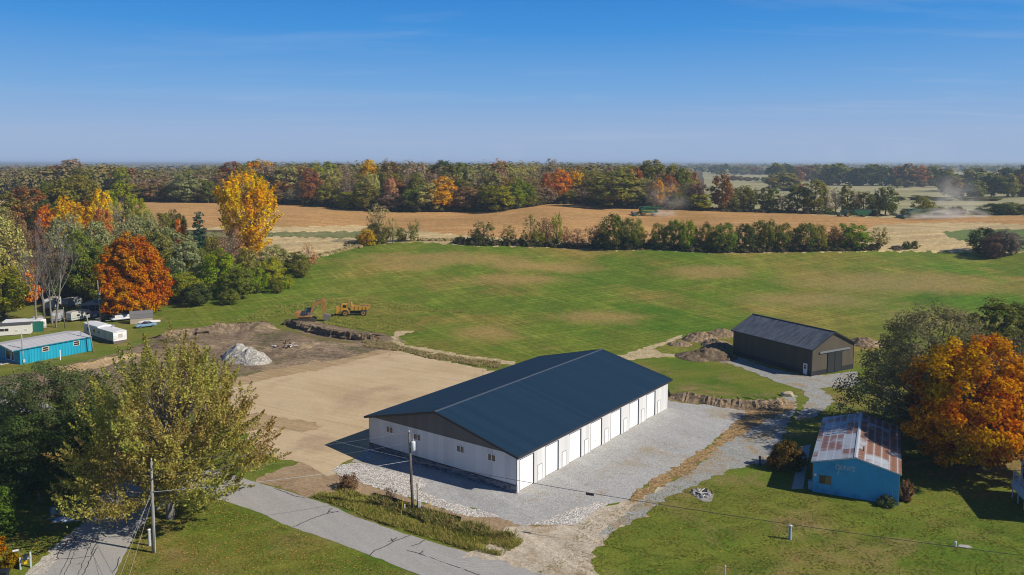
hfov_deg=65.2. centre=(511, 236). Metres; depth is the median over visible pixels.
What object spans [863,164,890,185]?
tree
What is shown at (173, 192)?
tree
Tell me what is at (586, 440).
entry door
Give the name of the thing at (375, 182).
tree
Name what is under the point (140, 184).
tree
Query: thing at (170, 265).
tree
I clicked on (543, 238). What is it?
tree
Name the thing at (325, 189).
tree
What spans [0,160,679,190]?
woods interior
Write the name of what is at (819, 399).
barn apron
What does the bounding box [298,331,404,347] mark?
trench dirt
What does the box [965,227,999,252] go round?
tree
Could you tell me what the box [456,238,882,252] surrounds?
hedge undergrowth
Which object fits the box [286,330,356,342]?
ditch
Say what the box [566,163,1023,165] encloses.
hills
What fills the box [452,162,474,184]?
tree
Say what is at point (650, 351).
field track
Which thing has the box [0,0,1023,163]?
sky
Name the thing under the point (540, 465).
entry door
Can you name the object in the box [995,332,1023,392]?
tree
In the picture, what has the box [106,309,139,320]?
pontoon boat
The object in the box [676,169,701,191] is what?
tree
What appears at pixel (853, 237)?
tree
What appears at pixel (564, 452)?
entry door
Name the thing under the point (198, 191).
tree
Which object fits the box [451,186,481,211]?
tree
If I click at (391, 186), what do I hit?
tree
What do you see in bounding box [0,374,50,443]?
locust tree
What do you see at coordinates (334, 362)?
pad ruts
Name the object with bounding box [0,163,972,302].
woodland floor
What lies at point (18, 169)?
tree
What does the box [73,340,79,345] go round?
window
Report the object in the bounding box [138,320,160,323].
rowing boat
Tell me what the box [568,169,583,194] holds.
tree
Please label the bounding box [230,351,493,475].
sand pad
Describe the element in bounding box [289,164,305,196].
tree
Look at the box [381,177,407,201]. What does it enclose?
tree
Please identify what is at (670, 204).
woods undergrowth
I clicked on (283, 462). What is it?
power line
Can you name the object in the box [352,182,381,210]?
tree
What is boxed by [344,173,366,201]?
tree
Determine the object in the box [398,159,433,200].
tree
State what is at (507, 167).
tree
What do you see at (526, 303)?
hay field
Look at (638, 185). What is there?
tree
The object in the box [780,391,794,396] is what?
boulder
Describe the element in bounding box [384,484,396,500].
weed shrub
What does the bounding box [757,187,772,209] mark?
tree
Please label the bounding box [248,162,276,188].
tree
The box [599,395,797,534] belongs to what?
gravel path
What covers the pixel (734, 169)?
tree
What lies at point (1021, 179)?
tree
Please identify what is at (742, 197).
tree
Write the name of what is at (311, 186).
tree
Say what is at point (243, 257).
tree
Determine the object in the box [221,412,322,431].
sand tracks
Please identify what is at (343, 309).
dump truck
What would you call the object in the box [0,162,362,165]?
hills
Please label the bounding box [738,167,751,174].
tree
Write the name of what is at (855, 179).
tree
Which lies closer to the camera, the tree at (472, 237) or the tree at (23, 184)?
the tree at (472, 237)
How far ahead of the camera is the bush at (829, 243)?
301.73 m
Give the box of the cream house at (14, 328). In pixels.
[0,321,32,335]
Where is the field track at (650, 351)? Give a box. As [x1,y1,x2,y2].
[618,335,682,359]
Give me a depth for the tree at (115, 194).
332.56 m
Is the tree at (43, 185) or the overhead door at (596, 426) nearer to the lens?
the overhead door at (596, 426)
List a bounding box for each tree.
[0,165,30,197]
[0,190,29,224]
[0,206,21,247]
[0,212,34,260]
[0,214,36,313]
[0,265,32,320]
[0,358,101,485]
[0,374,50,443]
[0,409,86,502]
[0,446,32,495]
[1,237,10,269]
[3,185,50,237]
[4,175,33,194]
[7,214,56,319]
[12,171,44,195]
[14,217,47,262]
[17,264,48,305]
[18,238,58,297]
[25,199,58,230]
[25,242,53,317]
[29,224,75,323]
[30,218,80,327]
[32,181,64,205]
[32,204,62,242]
[32,410,111,492]
[35,166,60,183]
[38,256,78,299]
[39,175,100,221]
[40,211,94,280]
[41,320,291,534]
[42,365,119,456]
[44,167,70,188]
[48,195,87,241]
[53,158,87,193]
[58,228,103,302]
[61,174,105,219]
[66,167,93,191]
[73,220,115,288]
[80,252,106,298]
[81,199,93,237]
[85,188,114,234]
[88,169,112,192]
[90,206,116,247]
[92,230,174,314]
[96,164,113,197]
[103,201,135,238]
[105,165,133,198]
[106,181,138,229]
[108,166,138,183]
[112,214,143,252]
[123,182,153,196]
[125,175,150,192]
[126,199,151,229]
[128,186,159,198]
[130,210,165,245]
[134,229,175,284]
[140,173,160,183]
[140,183,172,198]
[141,179,163,194]
[148,212,179,243]
[150,226,203,271]
[153,174,170,190]
[155,170,175,183]
[158,263,182,297]
[160,179,180,189]
[160,185,182,197]
[162,209,191,239]
[165,171,201,202]
[166,241,203,289]
[169,271,207,300]
[171,192,201,201]
[173,216,187,245]
[178,171,201,179]
[180,246,215,281]
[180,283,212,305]
[181,178,208,190]
[190,212,210,253]
[191,165,221,181]
[191,169,219,187]
[193,188,220,202]
[196,247,242,293]
[200,181,216,202]
[201,233,223,274]
[212,173,241,186]
[213,168,282,261]
[213,224,246,267]
[214,161,243,177]
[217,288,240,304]
[220,174,249,197]
[220,265,259,298]
[225,164,257,186]
[230,182,247,197]
[234,247,264,290]
[242,158,273,174]
[244,159,265,179]
[245,266,269,292]
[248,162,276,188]
[254,174,270,188]
[255,244,291,269]
[256,161,275,182]
[260,256,286,286]
[268,166,300,196]
[269,189,282,203]
[269,279,284,292]
[272,180,294,196]
[274,168,299,195]
[276,274,294,288]
[280,187,301,201]
[281,251,308,270]
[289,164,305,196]
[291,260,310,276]
[293,169,322,193]
[295,185,313,203]
[298,168,321,200]
[301,242,318,265]
[308,160,341,202]
[312,181,339,201]
[315,183,339,206]
[321,168,345,199]
[327,164,354,198]
[332,192,353,208]
[338,172,358,199]
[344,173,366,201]
[350,182,367,210]
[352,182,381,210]
[355,229,376,245]
[356,159,379,185]
[360,172,381,202]
[362,222,393,244]
[365,202,389,241]
[373,171,389,198]
[374,191,402,208]
[378,160,401,185]
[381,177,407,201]
[383,173,403,191]
[383,175,398,203]
[385,217,400,242]
[395,227,407,241]
[396,168,429,201]
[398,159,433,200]
[399,187,428,211]
[403,172,428,200]
[406,219,419,240]
[415,182,445,211]
[423,165,459,179]
[423,167,455,188]
[426,160,458,187]
[428,176,457,206]
[440,183,457,205]
[449,178,468,203]
[450,176,471,186]
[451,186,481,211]
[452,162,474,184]
[455,167,477,197]
[464,184,491,204]
[466,230,474,240]
[467,174,482,197]
[471,230,481,244]
[472,165,488,185]
[472,221,495,240]
[474,187,500,206]
[476,185,515,211]
[478,169,506,196]
[487,162,508,182]
[489,162,520,181]
[491,158,507,189]
[494,176,520,190]
[496,225,516,241]
[497,182,520,207]
[505,164,529,190]
[506,178,528,208]
[517,160,542,190]
[519,183,536,206]
[520,214,540,241]
[521,175,547,198]
[521,192,539,204]
[528,168,550,194]
[530,230,548,243]
[535,186,558,203]
[535,218,557,240]
[538,158,560,178]
[538,172,554,197]
[548,169,572,199]
[550,212,562,244]
[556,182,582,199]
[556,189,580,199]
[561,226,569,243]
[562,164,585,176]
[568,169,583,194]
[569,229,588,245]
[576,168,596,194]
[576,186,592,204]
[577,170,646,207]
[579,174,603,197]
[583,224,600,243]
[598,213,626,247]
[606,181,630,201]
[611,165,644,178]
[614,165,636,183]
[620,216,643,245]
[622,192,652,204]
[623,180,647,200]
[625,167,643,185]
[631,224,647,245]
[634,159,664,201]
[638,177,652,198]
[645,176,668,201]
[645,185,669,204]
[649,170,679,189]
[649,222,665,246]
[651,178,664,206]
[660,219,685,245]
[662,162,686,178]
[662,185,680,201]
[663,174,681,198]
[666,192,687,206]
[674,168,691,199]
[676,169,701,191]
[677,182,706,201]
[677,220,697,247]
[684,179,698,193]
[685,183,709,209]
[686,193,714,210]
[695,221,714,246]
[708,165,720,173]
[710,172,734,208]
[711,222,739,250]
[719,163,731,173]
[725,188,742,208]
[729,166,739,174]
[735,185,751,208]
[735,223,758,249]
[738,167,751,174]
[740,166,758,174]
[743,187,760,209]
[746,219,774,247]
[757,167,773,174]
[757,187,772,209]
[763,173,804,190]
[763,218,782,247]
[765,162,786,177]
[767,188,781,209]
[774,222,793,246]
[775,192,789,209]
[781,163,796,178]
[783,186,809,210]
[787,166,805,181]
[791,222,821,247]
[797,179,830,210]
[801,165,815,181]
[810,163,828,179]
[810,224,827,247]
[812,164,839,184]
[821,188,833,207]
[824,227,844,245]
[825,163,854,184]
[827,298,1021,449]
[829,223,873,248]
[830,187,842,210]
[838,185,855,211]
[842,166,860,184]
[848,168,874,185]
[849,189,862,208]
[852,191,876,209]
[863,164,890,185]
[868,194,880,212]
[870,227,891,245]
[871,165,894,185]
[874,186,899,214]
[887,166,903,185]
[889,178,903,187]
[894,196,906,199]
[894,332,1023,468]
[899,163,917,183]
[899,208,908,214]
[902,180,915,187]
[907,195,920,199]
[908,167,932,183]
[910,197,937,215]
[916,180,927,186]
[922,166,940,185]
[930,170,960,189]
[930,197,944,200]
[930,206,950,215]
[932,168,954,179]
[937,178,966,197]
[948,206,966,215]
[950,174,972,184]
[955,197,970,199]
[960,296,1023,368]
[962,167,986,184]
[963,180,988,197]
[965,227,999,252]
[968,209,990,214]
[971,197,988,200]
[974,203,1015,214]
[976,171,1005,188]
[980,172,1001,196]
[980,234,1004,257]
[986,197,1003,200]
[986,229,1022,256]
[991,173,1022,196]
[995,167,1016,187]
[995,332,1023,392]
[997,202,1023,214]
[1001,232,1023,250]
[1009,165,1023,184]
[1014,203,1023,213]
[1015,174,1023,196]
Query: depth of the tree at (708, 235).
297.33 m
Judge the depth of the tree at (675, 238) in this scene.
302.02 m
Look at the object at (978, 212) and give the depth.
429.47 m
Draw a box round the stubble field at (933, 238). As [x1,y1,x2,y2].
[0,201,1023,266]
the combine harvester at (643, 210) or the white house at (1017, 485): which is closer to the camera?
the white house at (1017, 485)
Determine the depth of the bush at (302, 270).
258.88 m
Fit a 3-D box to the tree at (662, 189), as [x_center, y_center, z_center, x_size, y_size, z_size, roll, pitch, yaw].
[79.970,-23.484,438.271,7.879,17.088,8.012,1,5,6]
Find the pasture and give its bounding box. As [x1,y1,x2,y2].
[942,228,1023,251]
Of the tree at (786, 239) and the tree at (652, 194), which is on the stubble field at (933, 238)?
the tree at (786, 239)
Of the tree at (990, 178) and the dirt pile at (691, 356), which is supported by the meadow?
the tree at (990, 178)
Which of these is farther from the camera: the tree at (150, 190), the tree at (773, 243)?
the tree at (150, 190)
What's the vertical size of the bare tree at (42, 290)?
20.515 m
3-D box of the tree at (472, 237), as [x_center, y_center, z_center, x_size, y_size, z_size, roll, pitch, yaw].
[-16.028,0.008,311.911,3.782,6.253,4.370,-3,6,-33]
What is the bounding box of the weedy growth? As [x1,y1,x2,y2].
[235,298,476,332]
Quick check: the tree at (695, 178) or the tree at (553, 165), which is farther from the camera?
the tree at (553, 165)
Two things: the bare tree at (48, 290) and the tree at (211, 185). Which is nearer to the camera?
the bare tree at (48, 290)
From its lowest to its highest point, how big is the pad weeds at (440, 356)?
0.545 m
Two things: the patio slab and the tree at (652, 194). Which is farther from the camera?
the tree at (652, 194)
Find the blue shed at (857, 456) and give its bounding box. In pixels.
[808,413,901,505]
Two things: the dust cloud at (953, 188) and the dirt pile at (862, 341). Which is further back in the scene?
the dust cloud at (953, 188)
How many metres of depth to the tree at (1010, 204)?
428.77 m
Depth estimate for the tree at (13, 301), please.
205.70 m
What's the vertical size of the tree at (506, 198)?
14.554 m
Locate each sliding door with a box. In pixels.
[827,351,834,372]
[834,350,841,371]
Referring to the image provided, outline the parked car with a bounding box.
[135,321,156,327]
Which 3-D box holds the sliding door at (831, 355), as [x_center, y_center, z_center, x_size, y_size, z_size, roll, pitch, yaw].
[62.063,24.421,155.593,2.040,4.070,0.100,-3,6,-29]
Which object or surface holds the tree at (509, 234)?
on the stubble field at (933, 238)
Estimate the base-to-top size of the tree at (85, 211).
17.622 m
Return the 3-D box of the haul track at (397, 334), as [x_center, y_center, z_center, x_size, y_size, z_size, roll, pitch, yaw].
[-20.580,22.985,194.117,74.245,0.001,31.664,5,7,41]
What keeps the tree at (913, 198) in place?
on the meadow
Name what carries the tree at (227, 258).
on the hay field at (526, 303)
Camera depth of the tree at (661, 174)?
459.63 m
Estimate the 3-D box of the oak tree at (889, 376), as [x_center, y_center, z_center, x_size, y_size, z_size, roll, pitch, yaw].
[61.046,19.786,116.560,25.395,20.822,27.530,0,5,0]
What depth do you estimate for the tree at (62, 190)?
348.91 m
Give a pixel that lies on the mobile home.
(108, 333)
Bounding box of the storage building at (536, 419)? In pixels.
[364,349,672,493]
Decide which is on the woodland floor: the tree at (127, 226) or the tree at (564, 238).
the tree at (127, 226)
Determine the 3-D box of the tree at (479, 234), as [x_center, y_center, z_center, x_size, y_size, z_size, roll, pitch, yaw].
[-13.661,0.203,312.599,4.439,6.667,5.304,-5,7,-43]
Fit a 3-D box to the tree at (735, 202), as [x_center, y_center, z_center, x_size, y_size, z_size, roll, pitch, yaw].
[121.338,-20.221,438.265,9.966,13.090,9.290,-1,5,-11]
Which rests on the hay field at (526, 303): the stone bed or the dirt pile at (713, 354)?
the dirt pile at (713, 354)
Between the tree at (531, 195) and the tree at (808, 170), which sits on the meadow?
the tree at (808, 170)
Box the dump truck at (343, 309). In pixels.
[336,301,370,316]
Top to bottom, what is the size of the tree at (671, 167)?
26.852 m
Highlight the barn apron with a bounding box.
[720,357,857,419]
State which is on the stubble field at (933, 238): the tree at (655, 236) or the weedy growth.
the tree at (655, 236)
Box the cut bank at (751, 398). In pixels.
[668,382,795,409]
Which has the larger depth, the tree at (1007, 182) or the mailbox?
the tree at (1007, 182)
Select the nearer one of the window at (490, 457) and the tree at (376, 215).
the window at (490, 457)
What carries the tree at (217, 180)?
on the woodland floor
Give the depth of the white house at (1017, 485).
96.49 m
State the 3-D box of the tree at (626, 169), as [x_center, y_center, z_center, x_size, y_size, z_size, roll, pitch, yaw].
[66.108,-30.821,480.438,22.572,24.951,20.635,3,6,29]
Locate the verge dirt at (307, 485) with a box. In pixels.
[256,462,462,520]
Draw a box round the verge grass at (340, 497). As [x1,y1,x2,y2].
[311,487,523,555]
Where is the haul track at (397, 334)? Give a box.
[391,331,515,364]
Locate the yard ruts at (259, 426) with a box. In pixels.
[246,420,296,429]
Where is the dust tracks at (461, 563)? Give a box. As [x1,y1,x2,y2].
[425,548,502,570]
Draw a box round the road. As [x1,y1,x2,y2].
[0,387,541,574]
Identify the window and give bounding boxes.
[5,349,10,359]
[42,346,48,351]
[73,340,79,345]
[386,425,392,433]
[413,433,420,441]
[456,444,463,453]
[487,453,495,461]
[819,475,830,484]
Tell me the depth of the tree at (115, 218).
304.94 m
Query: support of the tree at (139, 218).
on the woodland floor
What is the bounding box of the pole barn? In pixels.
[731,313,856,376]
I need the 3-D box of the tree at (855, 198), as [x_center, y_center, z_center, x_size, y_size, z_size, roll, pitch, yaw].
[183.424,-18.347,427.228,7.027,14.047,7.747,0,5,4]
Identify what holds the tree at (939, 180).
on the meadow
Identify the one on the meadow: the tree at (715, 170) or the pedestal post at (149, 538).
the tree at (715, 170)
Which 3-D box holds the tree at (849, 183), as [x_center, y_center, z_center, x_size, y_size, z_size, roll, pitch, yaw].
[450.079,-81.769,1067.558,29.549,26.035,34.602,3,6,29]
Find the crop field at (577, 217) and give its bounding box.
[102,201,1023,245]
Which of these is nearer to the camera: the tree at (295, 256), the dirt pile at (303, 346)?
the dirt pile at (303, 346)
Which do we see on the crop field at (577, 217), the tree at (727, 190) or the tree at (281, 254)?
the tree at (727, 190)
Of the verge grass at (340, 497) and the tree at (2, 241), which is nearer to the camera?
the verge grass at (340, 497)
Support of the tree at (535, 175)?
on the woodland floor
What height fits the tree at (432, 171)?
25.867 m
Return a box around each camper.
[32,315,45,327]
[44,296,60,310]
[50,309,63,322]
[62,296,81,306]
[66,309,91,320]
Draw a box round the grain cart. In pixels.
[852,209,871,216]
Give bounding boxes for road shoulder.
[25,527,78,574]
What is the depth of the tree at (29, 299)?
223.25 m
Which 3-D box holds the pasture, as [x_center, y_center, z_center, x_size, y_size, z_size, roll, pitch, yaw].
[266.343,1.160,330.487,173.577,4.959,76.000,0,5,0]
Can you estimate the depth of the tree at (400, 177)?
456.82 m
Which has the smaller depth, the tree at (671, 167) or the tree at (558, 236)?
the tree at (558, 236)
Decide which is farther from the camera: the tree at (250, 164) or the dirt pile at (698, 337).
the tree at (250, 164)
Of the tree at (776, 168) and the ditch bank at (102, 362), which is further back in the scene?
the tree at (776, 168)
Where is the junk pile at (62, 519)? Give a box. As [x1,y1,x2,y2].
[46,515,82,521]
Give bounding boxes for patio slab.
[792,445,810,488]
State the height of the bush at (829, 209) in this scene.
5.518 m
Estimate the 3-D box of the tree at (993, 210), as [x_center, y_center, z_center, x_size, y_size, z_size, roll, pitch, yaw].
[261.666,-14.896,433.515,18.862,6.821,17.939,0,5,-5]
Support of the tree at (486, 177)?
on the woodland floor
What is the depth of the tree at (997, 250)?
290.96 m
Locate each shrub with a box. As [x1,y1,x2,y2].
[0,484,18,540]
[0,535,6,555]
[0,549,22,568]
[336,472,358,491]
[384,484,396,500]
[765,439,809,471]
[876,494,897,508]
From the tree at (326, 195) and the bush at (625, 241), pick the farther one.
the tree at (326, 195)
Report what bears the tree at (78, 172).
on the woodland floor
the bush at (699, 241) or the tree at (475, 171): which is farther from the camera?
the tree at (475, 171)
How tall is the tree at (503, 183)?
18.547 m
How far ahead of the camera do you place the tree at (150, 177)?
538.17 m
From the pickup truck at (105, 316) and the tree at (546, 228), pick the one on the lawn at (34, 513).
the pickup truck at (105, 316)
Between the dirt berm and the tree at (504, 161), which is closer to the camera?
the dirt berm
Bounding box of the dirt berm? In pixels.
[148,321,276,342]
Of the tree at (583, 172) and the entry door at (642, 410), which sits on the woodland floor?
the tree at (583, 172)
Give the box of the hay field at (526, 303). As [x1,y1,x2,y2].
[163,241,1023,362]
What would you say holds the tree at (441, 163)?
on the woodland floor
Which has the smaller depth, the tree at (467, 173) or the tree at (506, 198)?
the tree at (506, 198)
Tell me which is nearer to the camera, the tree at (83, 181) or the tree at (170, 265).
the tree at (170, 265)
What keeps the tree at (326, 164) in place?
on the woodland floor
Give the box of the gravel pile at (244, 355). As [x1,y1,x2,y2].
[221,343,271,365]
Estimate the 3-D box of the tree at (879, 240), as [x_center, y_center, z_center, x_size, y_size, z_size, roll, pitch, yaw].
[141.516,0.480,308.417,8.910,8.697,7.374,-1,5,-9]
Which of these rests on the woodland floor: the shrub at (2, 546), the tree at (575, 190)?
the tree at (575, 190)
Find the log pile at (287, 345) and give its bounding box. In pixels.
[271,340,297,348]
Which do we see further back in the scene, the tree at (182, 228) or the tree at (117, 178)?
the tree at (117, 178)
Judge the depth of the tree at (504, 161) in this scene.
475.99 m
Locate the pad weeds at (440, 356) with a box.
[361,339,500,367]
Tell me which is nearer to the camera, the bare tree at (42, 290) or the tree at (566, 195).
the bare tree at (42, 290)
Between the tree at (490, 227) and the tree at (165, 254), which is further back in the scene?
the tree at (490, 227)
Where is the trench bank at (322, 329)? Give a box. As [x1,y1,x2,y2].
[282,319,387,340]
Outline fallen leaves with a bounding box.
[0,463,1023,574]
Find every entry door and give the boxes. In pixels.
[538,463,541,479]
[562,450,565,466]
[584,438,587,454]
[605,428,607,442]
[623,417,626,432]
[641,408,643,422]
[657,399,660,413]
[803,363,806,374]
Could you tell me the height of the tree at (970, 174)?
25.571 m
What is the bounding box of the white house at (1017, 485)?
[1011,454,1023,509]
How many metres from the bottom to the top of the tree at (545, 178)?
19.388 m
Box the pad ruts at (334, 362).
[254,355,373,377]
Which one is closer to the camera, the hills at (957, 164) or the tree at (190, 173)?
the tree at (190, 173)
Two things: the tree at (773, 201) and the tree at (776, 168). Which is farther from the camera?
the tree at (776, 168)
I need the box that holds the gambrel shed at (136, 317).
[129,310,152,323]
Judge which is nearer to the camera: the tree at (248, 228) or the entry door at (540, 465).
the entry door at (540, 465)
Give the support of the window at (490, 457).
in the storage building at (536, 419)
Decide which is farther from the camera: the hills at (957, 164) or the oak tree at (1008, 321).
the hills at (957, 164)
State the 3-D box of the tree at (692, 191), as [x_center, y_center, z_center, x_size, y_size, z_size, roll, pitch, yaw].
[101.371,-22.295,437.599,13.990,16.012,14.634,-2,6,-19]
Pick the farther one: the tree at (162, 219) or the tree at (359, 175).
the tree at (359, 175)
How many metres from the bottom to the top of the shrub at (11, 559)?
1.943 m
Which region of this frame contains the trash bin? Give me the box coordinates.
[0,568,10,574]
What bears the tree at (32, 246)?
on the woodland floor
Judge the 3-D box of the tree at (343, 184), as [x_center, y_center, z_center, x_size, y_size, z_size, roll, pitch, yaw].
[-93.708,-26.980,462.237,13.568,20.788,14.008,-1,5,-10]
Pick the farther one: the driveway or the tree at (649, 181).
the tree at (649, 181)
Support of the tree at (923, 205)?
on the meadow
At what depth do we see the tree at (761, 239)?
299.73 m
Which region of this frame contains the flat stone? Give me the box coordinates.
[957,544,972,547]
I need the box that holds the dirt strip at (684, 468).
[629,415,761,502]
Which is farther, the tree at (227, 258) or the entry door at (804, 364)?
the tree at (227, 258)
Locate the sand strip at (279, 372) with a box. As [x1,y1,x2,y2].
[168,350,390,392]
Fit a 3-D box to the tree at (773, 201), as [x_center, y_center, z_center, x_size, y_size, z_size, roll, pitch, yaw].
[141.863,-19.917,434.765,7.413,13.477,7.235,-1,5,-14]
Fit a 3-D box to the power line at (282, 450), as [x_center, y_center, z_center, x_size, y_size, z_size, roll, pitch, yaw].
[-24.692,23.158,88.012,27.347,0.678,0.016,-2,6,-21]
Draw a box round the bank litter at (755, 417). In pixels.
[730,401,798,432]
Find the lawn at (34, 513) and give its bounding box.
[0,303,1023,574]
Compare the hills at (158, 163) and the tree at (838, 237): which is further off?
the hills at (158, 163)
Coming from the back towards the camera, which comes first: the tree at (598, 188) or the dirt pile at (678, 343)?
the tree at (598, 188)
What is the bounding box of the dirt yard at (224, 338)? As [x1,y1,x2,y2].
[0,331,392,415]
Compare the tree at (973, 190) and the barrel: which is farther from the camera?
the tree at (973, 190)
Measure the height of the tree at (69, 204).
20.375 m
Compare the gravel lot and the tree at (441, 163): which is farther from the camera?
the tree at (441, 163)
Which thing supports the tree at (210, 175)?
on the woodland floor
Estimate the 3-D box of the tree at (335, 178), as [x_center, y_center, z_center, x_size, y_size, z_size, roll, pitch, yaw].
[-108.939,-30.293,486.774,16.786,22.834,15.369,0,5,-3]
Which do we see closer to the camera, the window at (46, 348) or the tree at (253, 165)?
the window at (46, 348)
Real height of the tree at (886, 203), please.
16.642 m
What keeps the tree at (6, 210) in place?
on the woodland floor
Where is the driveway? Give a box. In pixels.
[461,487,667,574]
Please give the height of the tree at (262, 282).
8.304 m
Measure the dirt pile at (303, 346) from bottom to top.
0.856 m
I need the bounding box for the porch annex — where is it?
[2,318,43,331]
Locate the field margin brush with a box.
[311,237,462,257]
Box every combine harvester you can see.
[631,206,663,215]
[896,209,931,217]
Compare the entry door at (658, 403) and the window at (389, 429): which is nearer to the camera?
the window at (389, 429)
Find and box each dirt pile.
[295,344,312,348]
[668,340,691,346]
[675,351,708,361]
[682,331,717,342]
[690,347,737,361]
[701,338,731,349]
[706,328,732,337]
[851,337,881,347]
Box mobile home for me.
[83,321,126,343]
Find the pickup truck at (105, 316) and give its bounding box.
[93,313,112,321]
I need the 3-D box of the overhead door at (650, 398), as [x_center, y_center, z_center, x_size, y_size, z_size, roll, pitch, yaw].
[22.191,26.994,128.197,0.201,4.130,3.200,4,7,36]
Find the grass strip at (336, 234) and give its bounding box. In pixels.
[112,230,361,238]
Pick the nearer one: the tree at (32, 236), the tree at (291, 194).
the tree at (32, 236)
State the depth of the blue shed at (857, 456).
99.09 m
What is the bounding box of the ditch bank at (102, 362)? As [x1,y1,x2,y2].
[32,352,140,373]
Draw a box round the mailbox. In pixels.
[19,552,31,569]
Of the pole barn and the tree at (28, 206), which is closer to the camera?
the pole barn
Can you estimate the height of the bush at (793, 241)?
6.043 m
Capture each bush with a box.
[452,236,464,242]
[590,233,606,247]
[618,237,634,247]
[691,237,704,247]
[789,237,802,246]
[820,238,833,245]
[822,205,833,213]
[889,245,903,249]
[902,240,910,249]
[909,241,919,248]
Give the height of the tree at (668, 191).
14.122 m
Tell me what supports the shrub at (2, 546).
on the lawn at (34, 513)
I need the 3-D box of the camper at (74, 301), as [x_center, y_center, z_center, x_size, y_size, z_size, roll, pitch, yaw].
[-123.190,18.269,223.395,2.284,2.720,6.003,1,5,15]
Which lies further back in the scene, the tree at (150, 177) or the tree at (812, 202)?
the tree at (150, 177)
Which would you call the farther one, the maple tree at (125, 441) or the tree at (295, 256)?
the tree at (295, 256)
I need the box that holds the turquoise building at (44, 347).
[0,331,91,364]
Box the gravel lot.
[352,400,747,525]
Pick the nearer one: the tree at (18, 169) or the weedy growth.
the weedy growth
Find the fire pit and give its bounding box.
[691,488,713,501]
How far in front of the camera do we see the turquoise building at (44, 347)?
167.24 m
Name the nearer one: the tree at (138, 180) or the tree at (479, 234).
the tree at (479, 234)
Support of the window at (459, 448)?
in the storage building at (536, 419)
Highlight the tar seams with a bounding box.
[56,488,479,574]
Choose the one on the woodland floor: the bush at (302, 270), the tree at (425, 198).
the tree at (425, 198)
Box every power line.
[155,461,405,491]
[159,443,404,474]
[161,432,404,460]
[226,411,407,458]
[415,461,1015,554]
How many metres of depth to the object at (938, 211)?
418.72 m
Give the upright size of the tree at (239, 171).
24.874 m
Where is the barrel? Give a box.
[50,507,55,515]
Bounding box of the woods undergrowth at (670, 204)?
[127,194,885,216]
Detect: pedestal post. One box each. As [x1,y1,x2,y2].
[147,529,150,545]
[788,524,792,539]
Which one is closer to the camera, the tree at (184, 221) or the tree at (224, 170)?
the tree at (184, 221)
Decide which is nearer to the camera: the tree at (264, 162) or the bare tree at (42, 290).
the bare tree at (42, 290)
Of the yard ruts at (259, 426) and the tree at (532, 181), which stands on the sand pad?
the yard ruts at (259, 426)
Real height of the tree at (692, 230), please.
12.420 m
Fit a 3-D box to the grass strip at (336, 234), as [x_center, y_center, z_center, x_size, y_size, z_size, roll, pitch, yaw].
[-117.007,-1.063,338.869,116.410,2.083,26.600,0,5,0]
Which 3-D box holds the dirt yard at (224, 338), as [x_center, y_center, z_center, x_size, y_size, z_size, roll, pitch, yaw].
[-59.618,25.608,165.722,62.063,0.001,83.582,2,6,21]
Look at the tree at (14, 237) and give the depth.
213.81 m
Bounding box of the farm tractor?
[837,209,849,216]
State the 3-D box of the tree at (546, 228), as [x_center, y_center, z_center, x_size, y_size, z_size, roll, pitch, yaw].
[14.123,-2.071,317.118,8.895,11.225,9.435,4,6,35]
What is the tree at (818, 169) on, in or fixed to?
on the meadow
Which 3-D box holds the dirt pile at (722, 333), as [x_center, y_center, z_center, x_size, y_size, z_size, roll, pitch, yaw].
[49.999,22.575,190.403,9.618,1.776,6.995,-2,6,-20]
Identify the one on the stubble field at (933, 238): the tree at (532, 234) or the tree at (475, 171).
the tree at (532, 234)
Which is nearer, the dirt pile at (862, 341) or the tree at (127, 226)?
the dirt pile at (862, 341)
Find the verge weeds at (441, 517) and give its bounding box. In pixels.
[365,493,518,538]
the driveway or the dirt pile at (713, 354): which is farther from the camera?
the dirt pile at (713, 354)
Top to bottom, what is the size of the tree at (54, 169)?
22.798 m
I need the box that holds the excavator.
[294,298,330,321]
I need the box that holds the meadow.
[703,172,1023,217]
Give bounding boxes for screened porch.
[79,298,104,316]
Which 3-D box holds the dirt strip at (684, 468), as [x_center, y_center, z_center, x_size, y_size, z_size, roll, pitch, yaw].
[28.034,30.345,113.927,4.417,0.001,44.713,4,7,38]
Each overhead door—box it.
[519,452,533,491]
[545,440,558,476]
[569,429,580,461]
[591,418,601,449]
[610,408,620,439]
[629,399,638,428]
[646,390,655,418]
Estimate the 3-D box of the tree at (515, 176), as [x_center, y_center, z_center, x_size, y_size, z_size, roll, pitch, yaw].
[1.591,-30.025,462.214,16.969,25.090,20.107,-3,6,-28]
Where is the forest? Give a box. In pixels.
[0,162,1023,178]
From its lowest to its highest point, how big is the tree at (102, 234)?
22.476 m
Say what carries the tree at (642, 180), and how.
on the woodland floor
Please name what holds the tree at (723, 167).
on the meadow
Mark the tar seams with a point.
(293, 526)
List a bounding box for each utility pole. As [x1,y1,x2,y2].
[21,332,24,363]
[86,317,93,351]
[97,280,100,317]
[150,458,155,552]
[408,430,420,507]
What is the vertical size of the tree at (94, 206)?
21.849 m
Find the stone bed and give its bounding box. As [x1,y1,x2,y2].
[333,463,606,524]
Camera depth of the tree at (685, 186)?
445.10 m

